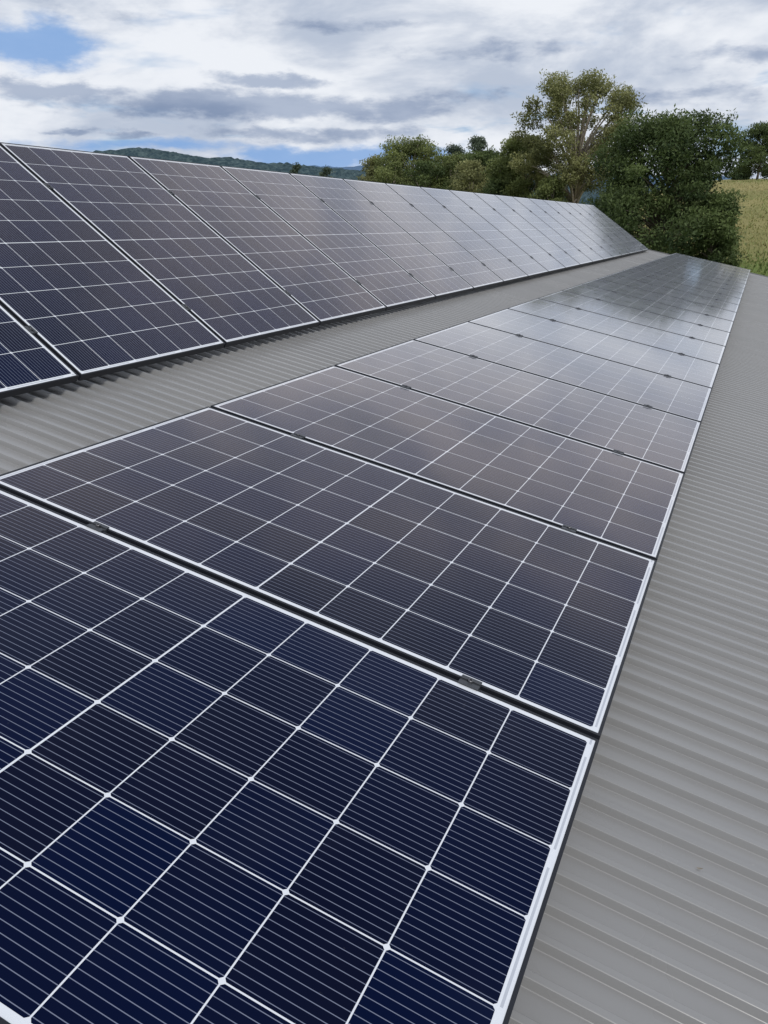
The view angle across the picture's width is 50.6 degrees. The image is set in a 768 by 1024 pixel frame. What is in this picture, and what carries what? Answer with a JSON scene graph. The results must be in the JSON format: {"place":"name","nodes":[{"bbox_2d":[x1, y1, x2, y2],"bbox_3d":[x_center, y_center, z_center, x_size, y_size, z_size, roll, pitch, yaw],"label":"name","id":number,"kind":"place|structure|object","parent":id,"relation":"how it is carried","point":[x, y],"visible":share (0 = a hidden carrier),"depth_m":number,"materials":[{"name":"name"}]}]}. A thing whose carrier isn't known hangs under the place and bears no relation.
{"place":"outdoors","nodes":[
{"label":"outdoors","id":0,"kind":"place"},
{"bbox_2d":[93,147,655,205],"bbox_3d":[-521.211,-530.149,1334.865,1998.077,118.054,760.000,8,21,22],"label":"hills","id":1,"kind":"structure","parent":0,"point":[341,172],"depth_m":1118.97,"materials":[{"name":"green plant"}]},
{"bbox_2d":[0,0,767,178],"label":"sky","id":2,"kind":"structure","parent":0,"point":[320,83],"materials":[{"name":"white"}]},
{"bbox_2d":[311,165,731,184],"bbox_3d":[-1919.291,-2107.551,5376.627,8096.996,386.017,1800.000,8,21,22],"label":"mountain range","id":3,"kind":"structure","parent":0,"point":[360,167],"depth_m":4371.22,"materials":[{"name":"green plant"}]},
{"bbox_2d":[634,179,767,275],"bbox_3d":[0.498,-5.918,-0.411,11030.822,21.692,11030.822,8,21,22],"label":"ground","id":4,"kind":"structure","parent":0,"point":[746,205],"depth_m":83.39,"materials":[{"name":"green plant"}]},
{"bbox_2d":[289,162,301,173],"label":"distant tree","id":5,"kind":"object","parent":4,"relation":"on","point":[296,167],"visible":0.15,"depth_m":243.80,"materials":[{"name":"green plant"}]},
{"bbox_2d":[319,165,333,177],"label":"distant tree","id":6,"kind":"object","parent":4,"relation":"on","point":[327,169],"visible":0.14,"depth_m":230.24,"materials":[{"name":"green plant"}]},
{"bbox_2d":[356,154,383,182],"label":"gum tree","id":7,"kind":"object","parent":4,"relation":"on","point":[369,164],"visible":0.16,"depth_m":106.04,"materials":[{"name":"green plant"}]},
{"bbox_2d":[0,250,767,1023],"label":"shed","id":8,"kind":"structure","parent":4,"relation":"on","point":[644,920],"depth_m":2.32,"materials":[{"name":"grey metal"}]},
{"bbox_2d":[369,160,413,185],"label":"gum tree","id":9,"kind":"object","parent":4,"relation":"on","point":[396,166],"visible":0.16,"depth_m":93.32,"materials":[{"name":"green plant"}]},
{"bbox_2d":[371,134,455,186],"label":"gum tree","id":10,"kind":"object","parent":4,"relation":"on","point":[418,150],"visible":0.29,"depth_m":98.89,"materials":[{"name":"green plant"}]},
{"bbox_2d":[402,160,454,189],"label":"gum tree","id":11,"kind":"object","parent":4,"relation":"on","point":[424,177],"visible":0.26,"depth_m":93.68,"materials":[{"name":"green plant"}]},
{"bbox_2d":[428,152,469,189],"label":"gum tree","id":12,"kind":"object","parent":4,"relation":"on","point":[449,162],"visible":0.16,"depth_m":94.00,"materials":[{"name":"green plant"}]},
{"bbox_2d":[443,144,465,174],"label":"distant tree","id":13,"kind":"object","parent":4,"relation":"on","point":[453,149],"visible":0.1,"depth_m":194.57,"materials":[{"name":"green plant"}]},
{"bbox_2d":[446,158,490,193],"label":"gum tree","id":14,"kind":"object","parent":4,"relation":"on","point":[468,176],"visible":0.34,"depth_m":86.24,"materials":[{"name":"green plant"}]},
{"bbox_2d":[464,134,487,158],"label":"distant tree","id":15,"kind":"object","parent":4,"relation":"on","point":[477,143],"visible":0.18,"depth_m":181.96,"materials":[{"name":"green plant"}]},
{"bbox_2d":[457,145,499,189],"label":"gum tree","id":16,"kind":"object","parent":4,"relation":"on","point":[485,155],"visible":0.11,"depth_m":88.77,"materials":[{"name":"green plant"}]},
{"bbox_2d":[477,163,533,196],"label":"gum tree","id":17,"kind":"object","parent":4,"relation":"on","point":[493,188],"visible":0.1,"depth_m":80.93,"materials":[{"name":"green plant"}]},
{"bbox_2d":[480,133,554,198],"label":"gum tree","id":18,"kind":"object","parent":4,"relation":"on","point":[509,146],"visible":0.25,"depth_m":79.49,"materials":[{"name":"green plant"}]},
{"bbox_2d":[527,173,571,201],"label":"bush","id":19,"kind":"object","parent":4,"relation":"on","point":[547,189],"visible":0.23,"depth_m":74.16,"materials":[{"name":"green plant"}]},
{"bbox_2d":[509,67,647,202],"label":"gum tree","id":20,"kind":"object","parent":4,"relation":"on","point":[576,174],"visible":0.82,"depth_m":72.73,"materials":[{"name":"green plant"}]},
{"bbox_2d":[581,103,756,262],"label":"broadleaf tree","id":21,"kind":"object","parent":4,"relation":"on","point":[671,140],"visible":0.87,"depth_m":53.95,"materials":[{"name":"green plant"}]},
{"bbox_2d":[681,192,742,266],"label":"broadleaf tree","id":22,"kind":"object","parent":4,"relation":"on","point":[721,201],"visible":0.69,"depth_m":53.78,"materials":[{"name":"green plant"}]},
{"bbox_2d":[727,166,751,179],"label":"distant tree","id":23,"kind":"object","parent":4,"relation":"on","point":[735,174],"visible":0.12,"depth_m":160.12,"materials":[{"name":"green plant"}]},
{"bbox_2d":[730,121,767,179],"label":"distant tree","id":24,"kind":"object","parent":4,"relation":"on","point":[757,159],"visible":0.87,"depth_m":143.36,"materials":[{"name":"green plant"}]},
{"label":"rail","id":25,"kind":"object","parent":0,"visible":0},
{"bbox_2d":[0,488,598,1023],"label":"solar panel","id":26,"kind":"object","parent":25,"relation":"on","point":[222,802],"visible":1,"depth_m":1.50,"materials":[{"name":"blue glass"}]},
{"bbox_2d":[0,406,656,739],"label":"solar panel","id":27,"kind":"object","parent":25,"relation":"on","point":[537,616],"visible":0.85,"depth_m":2.51,"materials":[{"name":"blue glass"}]},
{"bbox_2d":[211,365,684,559],"bbox_3d":[0.342,-0.302,3.665,1.907,0.037,1.138,20,25,18],"label":"solar panel","id":28,"kind":"object","parent":25,"relation":"on","point":[625,502],"visible":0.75,"depth_m":3.54,"materials":[{"name":"grey glass"}]},
{"bbox_2d":[458,674,481,690],"bbox_3d":[0.207,0.425,1.978,0.052,0.040,0.036,20,25,18],"label":"clamp","id":29,"kind":"object","parent":25,"relation":"attached to","point":[470,682],"visible":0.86,"depth_m":1.97,"materials":[{"name":"metal"}]},
{"bbox_2d":[334,339,701,472],"bbox_3d":[0.809,-0.655,4.660,1.907,0.037,1.138,20,25,18],"label":"solar panel","id":30,"kind":"object","parent":25,"relation":"on","point":[645,433],"visible":0.76,"depth_m":4.57,"materials":[{"name":"grey glass"}]},
{"bbox_2d":[413,322,711,421],"bbox_3d":[1.276,-1.008,5.654,1.907,0.037,1.138,20,25,18],"label":"solar panel","id":31,"kind":"object","parent":25,"relation":"on","point":[679,397],"visible":0.77,"depth_m":5.58,"materials":[{"name":"grey glass"}]},
{"bbox_2d":[561,524,576,532],"bbox_3d":[0.674,0.072,2.973,0.052,0.040,0.036,20,25,18],"label":"clamp","id":32,"kind":"object","parent":25,"relation":"attached to","point":[569,528],"visible":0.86,"depth_m":2.96,"materials":[{"name":"metal"}]},
{"bbox_2d":[468,308,719,387],"bbox_3d":[1.743,-1.362,6.649,1.907,0.037,1.138,20,25,18],"label":"solar panel","id":33,"kind":"object","parent":25,"relation":"on","point":[637,355],"visible":0.76,"depth_m":6.58,"materials":[{"name":"glass"}]},
{"bbox_2d":[508,298,725,363],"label":"solar panel","id":34,"kind":"object","parent":25,"relation":"on","point":[652,337],"visible":0.81,"depth_m":7.59,"materials":[{"name":"glass"}]},
{"bbox_2d":[613,449,623,454],"bbox_3d":[1.141,-0.281,3.967,0.052,0.040,0.036,20,25,18],"label":"clamp","id":35,"kind":"object","parent":25,"relation":"attached to","point":[618,451],"visible":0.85,"depth_m":3.96,"materials":[{"name":"metal"}]},
{"bbox_2d":[539,290,729,345],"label":"solar panel","id":36,"kind":"object","parent":25,"relation":"on","point":[668,324],"visible":0.8,"depth_m":8.59,"materials":[{"name":"glass"}]},
{"bbox_2d":[562,284,733,332],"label":"solar panel","id":37,"kind":"object","parent":25,"relation":"on","point":[657,308],"visible":0.72,"depth_m":9.59,"materials":[{"name":"glass"}]},
{"bbox_2d":[582,279,736,320],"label":"solar panel","id":38,"kind":"object","parent":25,"relation":"on","point":[668,300],"visible":0.83,"depth_m":10.59,"materials":[{"name":"glass"}]},
{"bbox_2d":[598,274,738,311],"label":"solar panel","id":39,"kind":"object","parent":25,"relation":"on","point":[724,305],"visible":0.78,"depth_m":11.59,"materials":[{"name":"glass"}]},
{"bbox_2d":[612,271,740,304],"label":"solar panel","id":40,"kind":"object","parent":25,"relation":"on","point":[683,288],"visible":0.73,"depth_m":12.59,"materials":[{"name":"glass"}]},
{"bbox_2d":[622,267,742,298],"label":"solar panel","id":41,"kind":"object","parent":25,"relation":"on","point":[686,282],"visible":0.77,"depth_m":13.59,"materials":[{"name":"glass"}]},
{"bbox_2d":[633,264,743,292],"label":"solar panel","id":42,"kind":"object","parent":25,"relation":"on","point":[692,278],"visible":0.83,"depth_m":14.59,"materials":[{"name":"glass"}]},
{"bbox_2d":[641,262,745,288],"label":"solar panel","id":43,"kind":"object","parent":25,"relation":"on","point":[698,275],"visible":0.8,"depth_m":15.58,"materials":[{"name":"glass"}]},
{"bbox_2d":[649,260,746,283],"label":"solar panel","id":44,"kind":"object","parent":25,"relation":"on","point":[700,272],"visible":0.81,"depth_m":16.58,"materials":[{"name":"glass"}]},
{"bbox_2d":[656,258,747,280],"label":"solar panel","id":45,"kind":"object","parent":25,"relation":"on","point":[703,269],"visible":0.76,"depth_m":17.58,"materials":[{"name":"glass"}]},
{"bbox_2d":[662,256,748,276],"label":"solar panel","id":46,"kind":"object","parent":25,"relation":"on","point":[707,266],"visible":0.7,"depth_m":18.57,"materials":[{"name":"glass"}]},
{"bbox_2d":[668,254,749,274],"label":"solar panel","id":47,"kind":"object","parent":25,"relation":"on","point":[709,264],"visible":0.73,"depth_m":19.57,"materials":[{"name":"glass"}]},
{"bbox_2d":[672,253,749,271],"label":"solar panel","id":48,"kind":"object","parent":25,"relation":"on","point":[712,262],"visible":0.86,"depth_m":20.57,"materials":[{"name":"glass"}]},
{"bbox_3d":[1.422,-4.282,12.465,0.288,0.597,21.996,42,30,7],"label":"rail","id":49,"kind":"object","parent":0,"visible":0},
{"bbox_2d":[0,304,78,398],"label":"solar panel","id":50,"kind":"object","parent":49,"relation":"on","point":[29,362],"visible":1,"depth_m":3.56,"materials":[{"name":"blue glass"}]},
{"bbox_2d":[43,183,53,189],"bbox_3d":[-2.005,-1.934,4.847,0.052,0.040,0.036,42,30,7],"label":"clamp","id":51,"kind":"object","parent":49,"relation":"attached to","point":[48,186],"visible":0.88,"depth_m":4.84,"materials":[{"name":"metal"}]},
{"bbox_2d":[585,204,648,251],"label":"solar panel","id":52,"kind":"object","parent":49,"relation":"on","point":[618,227],"visible":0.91,"depth_m":21.18,"materials":[{"name":"grey glass"}]},
{"bbox_3d":[2.317,-3.734,12.239,0.100,0.172,21.996,42,30,7],"label":"rail","id":53,"kind":"object","parent":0,"visible":0},
{"bbox_2d":[24,325,37,334],"bbox_3d":[-1.620,-0.825,3.720,0.052,0.040,0.036,42,30,7],"label":"clamp","id":54,"kind":"object","parent":53,"relation":"attached to","point":[31,329],"visible":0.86,"depth_m":3.71,"materials":[{"name":"metal"}]},
{"bbox_2d":[0,145,224,380],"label":"solar panel","id":55,"kind":"object","parent":53,"relation":"on","point":[82,297],"visible":1,"depth_m":4.29,"materials":[{"name":"blue glass"}]},
{"bbox_2d":[0,142,319,347],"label":"solar panel","id":56,"kind":"object","parent":53,"relation":"on","point":[223,290],"visible":0.98,"depth_m":5.21,"materials":[{"name":"blue glass"}]},
{"bbox_2d":[181,304,190,310],"bbox_3d":[-1.153,-1.178,4.715,0.052,0.040,0.036,42,30,7],"label":"clamp","id":57,"kind":"object","parent":53,"relation":"attached to","point":[185,306],"visible":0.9,"depth_m":4.71,"materials":[{"name":"metal"}]},
{"bbox_2d":[128,156,386,325],"bbox_3d":[-0.924,-2.118,6.283,1.907,0.035,1.138,42,30,7],"label":"solar panel","id":58,"kind":"object","parent":53,"relation":"on","point":[305,273],"visible":0.9,"depth_m":6.21,"materials":[{"name":"glass"}]},
{"bbox_2d":[221,166,435,310],"bbox_3d":[-0.458,-2.471,7.277,1.907,0.035,1.138,42,30,7],"label":"solar panel","id":59,"kind":"object","parent":53,"relation":"on","point":[383,278],"visible":0.89,"depth_m":7.21,"materials":[{"name":"glass"}]},
{"bbox_2d":[289,173,473,298],"bbox_3d":[0.009,-2.824,8.271,1.907,0.035,1.138,42,30,7],"label":"solar panel","id":60,"kind":"object","parent":53,"relation":"on","point":[392,239],"visible":0.93,"depth_m":8.22,"materials":[{"name":"glass"}]},
{"bbox_2d":[343,179,503,290],"bbox_3d":[0.476,-3.177,9.266,1.907,0.035,1.138,42,30,7],"label":"solar panel","id":61,"kind":"object","parent":53,"relation":"on","point":[432,238],"visible":0.9,"depth_m":9.22,"materials":[{"name":"glass"}]},
{"bbox_2d":[385,183,527,283],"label":"solar panel","id":62,"kind":"object","parent":53,"relation":"on","point":[464,236],"visible":0.88,"depth_m":10.21,"materials":[{"name":"glass"}]},
{"bbox_2d":[421,187,548,277],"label":"solar panel","id":63,"kind":"object","parent":53,"relation":"on","point":[490,234],"visible":0.88,"depth_m":11.21,"materials":[{"name":"glass"}]},
{"bbox_2d":[450,190,565,272],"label":"solar panel","id":64,"kind":"object","parent":53,"relation":"on","point":[513,233],"visible":0.89,"depth_m":12.21,"materials":[{"name":"glass"}]},
{"bbox_2d":[473,192,579,268],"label":"solar panel","id":65,"kind":"object","parent":53,"relation":"on","point":[531,232],"visible":0.89,"depth_m":13.21,"materials":[{"name":"grey glass"}]},
{"bbox_2d":[495,195,592,265],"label":"solar panel","id":66,"kind":"object","parent":53,"relation":"on","point":[549,232],"visible":0.91,"depth_m":14.21,"materials":[{"name":"grey glass"}]},
{"bbox_2d":[514,197,603,262],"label":"solar panel","id":67,"kind":"object","parent":53,"relation":"on","point":[562,231],"visible":0.91,"depth_m":15.21,"materials":[{"name":"grey glass"}]},
{"bbox_2d":[529,198,612,260],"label":"solar panel","id":68,"kind":"object","parent":53,"relation":"on","point":[574,230],"visible":0.88,"depth_m":16.20,"materials":[{"name":"grey glass"}]},
{"bbox_2d":[543,200,621,257],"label":"solar panel","id":69,"kind":"object","parent":53,"relation":"on","point":[586,230],"visible":0.86,"depth_m":17.20,"materials":[{"name":"grey glass"}]},
{"bbox_2d":[555,201,629,255],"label":"solar panel","id":70,"kind":"object","parent":53,"relation":"on","point":[594,229],"visible":0.88,"depth_m":18.20,"materials":[{"name":"grey glass"}]},
{"bbox_2d":[566,202,635,254],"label":"solar panel","id":71,"kind":"object","parent":53,"relation":"on","point":[602,227],"visible":0.9,"depth_m":19.19,"materials":[{"name":"grey glass"}]},
{"bbox_2d":[576,203,642,252],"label":"solar panel","id":72,"kind":"object","parent":53,"relation":"on","point":[616,232],"visible":0.88,"depth_m":20.19,"materials":[{"name":"grey glass"}]},
{"bbox_3d":[3.375,-3.064,11.321,0.060,0.093,23.150,20,25,18],"label":"rail","id":73,"kind":"object","parent":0,"visible":0},
{"bbox_2d":[86,521,108,532],"bbox_3d":[-0.820,0.053,2.328,0.052,0.040,0.036,20,25,18],"label":"clamp","id":74,"kind":"object","parent":73,"relation":"attached to","point":[97,526],"visible":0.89,"depth_m":2.32,"materials":[{"name":"metal"}]},
{"bbox_2d":[290,433,305,438],"bbox_3d":[-0.353,-0.300,3.323,0.052,0.040,0.036,20,25,18],"label":"clamp","id":75,"kind":"object","parent":73,"relation":"attached to","point":[297,435],"visible":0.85,"depth_m":3.31,"materials":[{"name":"metal"}]}
]}

